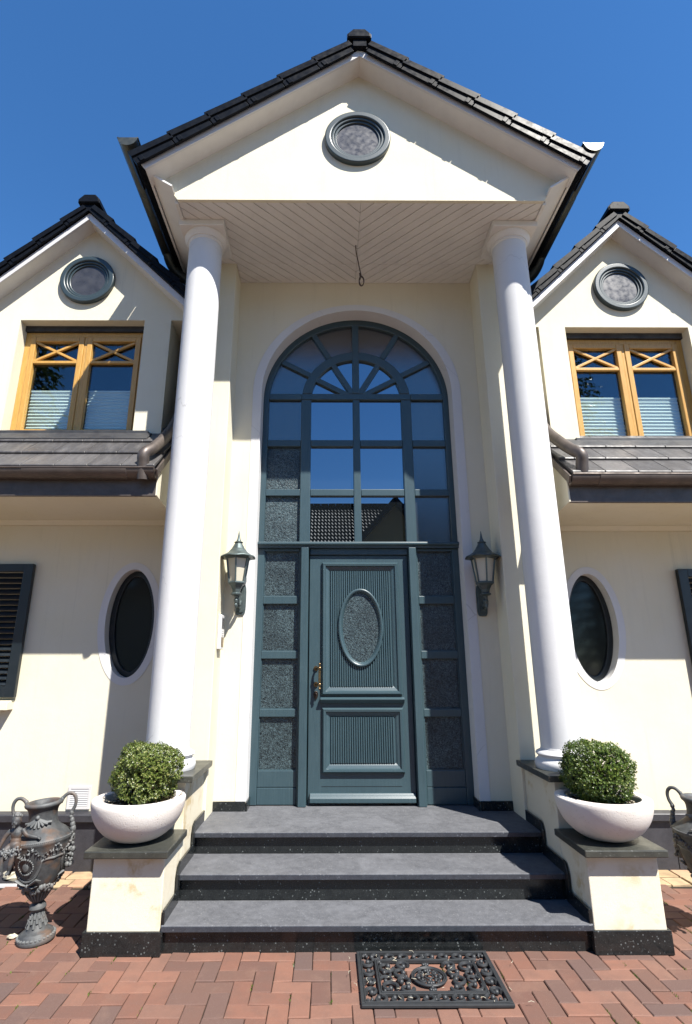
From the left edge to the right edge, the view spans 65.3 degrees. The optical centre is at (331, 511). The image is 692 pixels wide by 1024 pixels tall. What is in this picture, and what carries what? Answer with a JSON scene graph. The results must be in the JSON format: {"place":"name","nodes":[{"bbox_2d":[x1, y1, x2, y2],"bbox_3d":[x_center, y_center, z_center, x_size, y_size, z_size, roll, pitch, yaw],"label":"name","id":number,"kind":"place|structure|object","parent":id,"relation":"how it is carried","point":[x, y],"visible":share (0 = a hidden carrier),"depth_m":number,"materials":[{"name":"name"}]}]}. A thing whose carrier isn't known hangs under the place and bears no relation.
{"place":"outdoors","nodes":[
{"label":"outdoors","id":0,"kind":"place"},
{"bbox_2d":[0,870,691,1023],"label":"brick paving","id":1,"kind":"structure","parent":0,"point":[578,987],"depth_m":2.76,"materials":[{"name":"brick"}]},
{"bbox_2d":[0,872,18,887],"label":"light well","id":2,"kind":"object","parent":1,"relation":"on","point":[4,883],"depth_m":4.03,"materials":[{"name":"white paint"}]},
{"bbox_2d":[3,871,16,880],"bbox_3d":[-2.430,2.766,4.122,0.160,0.087,0.122,0,-16,0],"label":"stone","id":3,"kind":"object","parent":2,"relation":"on","point":[12,877],"visible":0.37,"depth_m":4.07,"materials":[{"name":"white stone"}]},
{"bbox_2d":[7,933,17,939],"bbox_3d":[-1.905,2.536,3.223,0.070,0.030,0.038,0,-16,0],"label":"stone","id":4,"kind":"object","parent":1,"relation":"on","point":[12,936],"visible":0.93,"depth_m":3.21,"materials":[{"name":"white stone"}]},
{"bbox_2d":[0,791,77,948],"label":"garden urn","id":5,"kind":"object","parent":1,"relation":"on","point":[38,850],"visible":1,"depth_m":3.22,"materials":[{"name":"grey metal"}]},
{"bbox_2d":[80,760,212,956],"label":"flanking wall","id":6,"kind":"structure","parent":1,"relation":"on","point":[132,890],"depth_m":3.12,"materials":[{"name":"beige paint"}]},
{"bbox_2d":[90,789,185,843],"bbox_3d":[-1.209,1.907,3.369,0.566,0.238,0.566,0,-16,0],"label":"planter bowl","id":7,"kind":"object","parent":6,"relation":"on","point":[115,819],"visible":0.84,"depth_m":3.17,"materials":[{"name":"ceramic"}]},
{"bbox_2d":[107,740,187,804],"bbox_3d":[-1.175,1.669,3.455,0.478,0.410,0.477,0,-16,0],"label":"boxwood shrub","id":8,"kind":"object","parent":7,"relation":"in","point":[141,792],"visible":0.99,"depth_m":3.35,"materials":[{"name":"green plant"}]},
{"bbox_2d":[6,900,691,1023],"bbox_3d":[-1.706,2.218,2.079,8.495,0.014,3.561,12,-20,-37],"label":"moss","id":9,"kind":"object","parent":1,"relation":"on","point":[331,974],"visible":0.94,"depth_m":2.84,"materials":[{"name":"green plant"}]},
{"bbox_2d":[160,804,593,954],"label":"entrance steps","id":10,"kind":"structure","parent":1,"relation":"on","point":[333,878],"depth_m":3.42,"materials":[{"name":"stone"}]},
{"bbox_2d":[356,951,514,1008],"bbox_3d":[0.506,2.414,2.802,0.730,0.027,0.510,0,-16,0],"label":"doormat","id":11,"kind":"object","parent":1,"relation":"on","point":[432,993],"visible":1,"depth_m":2.75,"materials":[{"name":"grey metal"}]},
{"bbox_2d":[516,760,674,954],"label":"flanking wall","id":12,"kind":"structure","parent":1,"relation":"on","point":[616,888],"depth_m":3.14,"materials":[{"name":"beige paint"}]},
{"bbox_2d":[554,788,653,842],"bbox_3d":[1.712,1.910,3.385,0.566,0.238,0.566,0,-16,0],"label":"planter bowl","id":13,"kind":"object","parent":12,"relation":"on","point":[614,822],"visible":0.88,"depth_m":3.19,"materials":[{"name":"ceramic"}]},
{"bbox_2d":[558,737,637,803],"bbox_3d":[1.715,1.671,3.464,0.477,0.409,0.486,0,-16,0],"label":"boxwood shrub","id":14,"kind":"object","parent":13,"relation":"in","point":[621,782],"visible":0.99,"depth_m":3.36,"materials":[{"name":"green plant"}]},
{"bbox_2d":[665,786,691,877],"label":"garden urn","id":15,"kind":"object","parent":1,"relation":"on","point":[682,833],"visible":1,"depth_m":3.46,"materials":[{"name":"grey metal"}]},
{"bbox_2d":[0,0,691,285],"label":"sky","id":16,"kind":"structure","parent":0,"point":[77,77],"materials":[{"name":"blue"}]},
{"label":"ground","id":17,"kind":"structure","parent":0,"visible":0},
{"bbox_2d":[0,29,691,873],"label":"house","id":18,"kind":"structure","parent":17,"relation":"on","point":[306,415],"depth_m":4.89,"materials":[{"name":"beige paint"}]},
{"bbox_2d":[10,326,143,429],"bbox_3d":[-2.505,-1.295,5.432,1.244,1.222,0.150,0,-16,0],"label":"dormer window","id":19,"kind":"structure","parent":18,"relation":"in","point":[48,410],"depth_m":5.42,"materials":[{"name":"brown wood"}]},
{"bbox_2d":[60,256,115,303],"bbox_3d":[-2.504,-2.382,5.542,0.554,0.554,0.055,0,-16,0],"label":"round blind window","id":20,"kind":"structure","parent":18,"relation":"in","point":[89,279],"depth_m":5.54,"materials":[{"name":"paint"}]},
{"bbox_2d":[109,571,153,677],"bbox_3d":[-1.805,1.020,4.943,0.434,0.952,0.065,0,-16,0],"label":"oval window","id":21,"kind":"structure","parent":18,"relation":"in","point":[132,614],"depth_m":4.93,"materials":[{"name":"glass"}]},
{"bbox_2d":[217,614,224,649],"bbox_3d":[-0.938,1.021,4.586,0.038,0.285,0.130,0,-16,0],"label":"intercom panel","id":22,"kind":"object","parent":18,"relation":"attached to","point":[220,632],"visible":1,"depth_m":4.54,"materials":[{"name":"white paint"}]},
{"bbox_2d":[221,531,254,614],"bbox_3d":[-0.819,0.519,4.706,0.295,0.725,0.341,0,-16,0],"label":"wall lantern","id":23,"kind":"object","parent":18,"relation":"attached to","point":[237,557],"depth_m":4.64,"materials":[{"name":"metal"}]},
{"bbox_2d":[258,320,457,541],"bbox_3d":[0.252,-0.873,5.496,1.900,2.455,0.084,0,-16,0],"label":"arched window","id":24,"kind":"structure","parent":18,"relation":"in","point":[356,436],"depth_m":5.42,"materials":[{"name":"blue glass"}]},
{"bbox_2d":[325,112,390,165],"bbox_3d":[0.235,-3.376,4.879,0.594,0.594,0.055,0,-16,0],"label":"round blind window","id":25,"kind":"structure","parent":18,"relation":"in","point":[351,138],"depth_m":4.88,"materials":[{"name":"paint"}]},
{"bbox_2d":[355,245,363,286],"bbox_3d":[0.270,-2.354,5.170,0.086,0.451,0.032,3,-16,-11],"label":"hanging cable","id":26,"kind":"object","parent":18,"relation":"hanging from","point":[361,276],"visible":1,"depth_m":5.14,"materials":[{"name":"grey metal"}]},
{"bbox_2d":[307,555,416,803],"bbox_3d":[0.256,1.424,4.801,0.920,2.120,0.158,0,-16,0],"label":"entrance door","id":27,"kind":"structure","parent":18,"relation":"in","point":[361,748],"depth_m":4.78,"materials":[{"name":"teal paint"}]},
{"bbox_2d":[465,531,500,616],"bbox_3d":[1.328,0.526,4.716,0.295,0.735,0.341,0,-16,0],"label":"wall lantern","id":28,"kind":"object","parent":18,"relation":"attached to","point":[482,557],"depth_m":4.66,"materials":[{"name":"metal"}]},
{"bbox_2d":[569,576,612,681],"bbox_3d":[2.346,1.061,4.954,0.434,0.952,0.065,0,-16,0],"label":"oval window","id":29,"kind":"structure","parent":18,"relation":"in","point":[592,631],"depth_m":4.94,"materials":[{"name":"glass"}]},
{"bbox_2d":[593,263,648,310],"bbox_3d":[2.975,-2.314,5.553,0.554,0.554,0.055,0,-16,0],"label":"round blind window","id":30,"kind":"structure","parent":18,"relation":"in","point":[619,287],"depth_m":5.56,"materials":[{"name":"paint"}]},
{"bbox_2d":[566,333,691,435],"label":"dormer window","id":31,"kind":"structure","parent":18,"relation":"in","point":[595,416],"depth_m":5.43,"materials":[{"name":"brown wood"}]}
]}

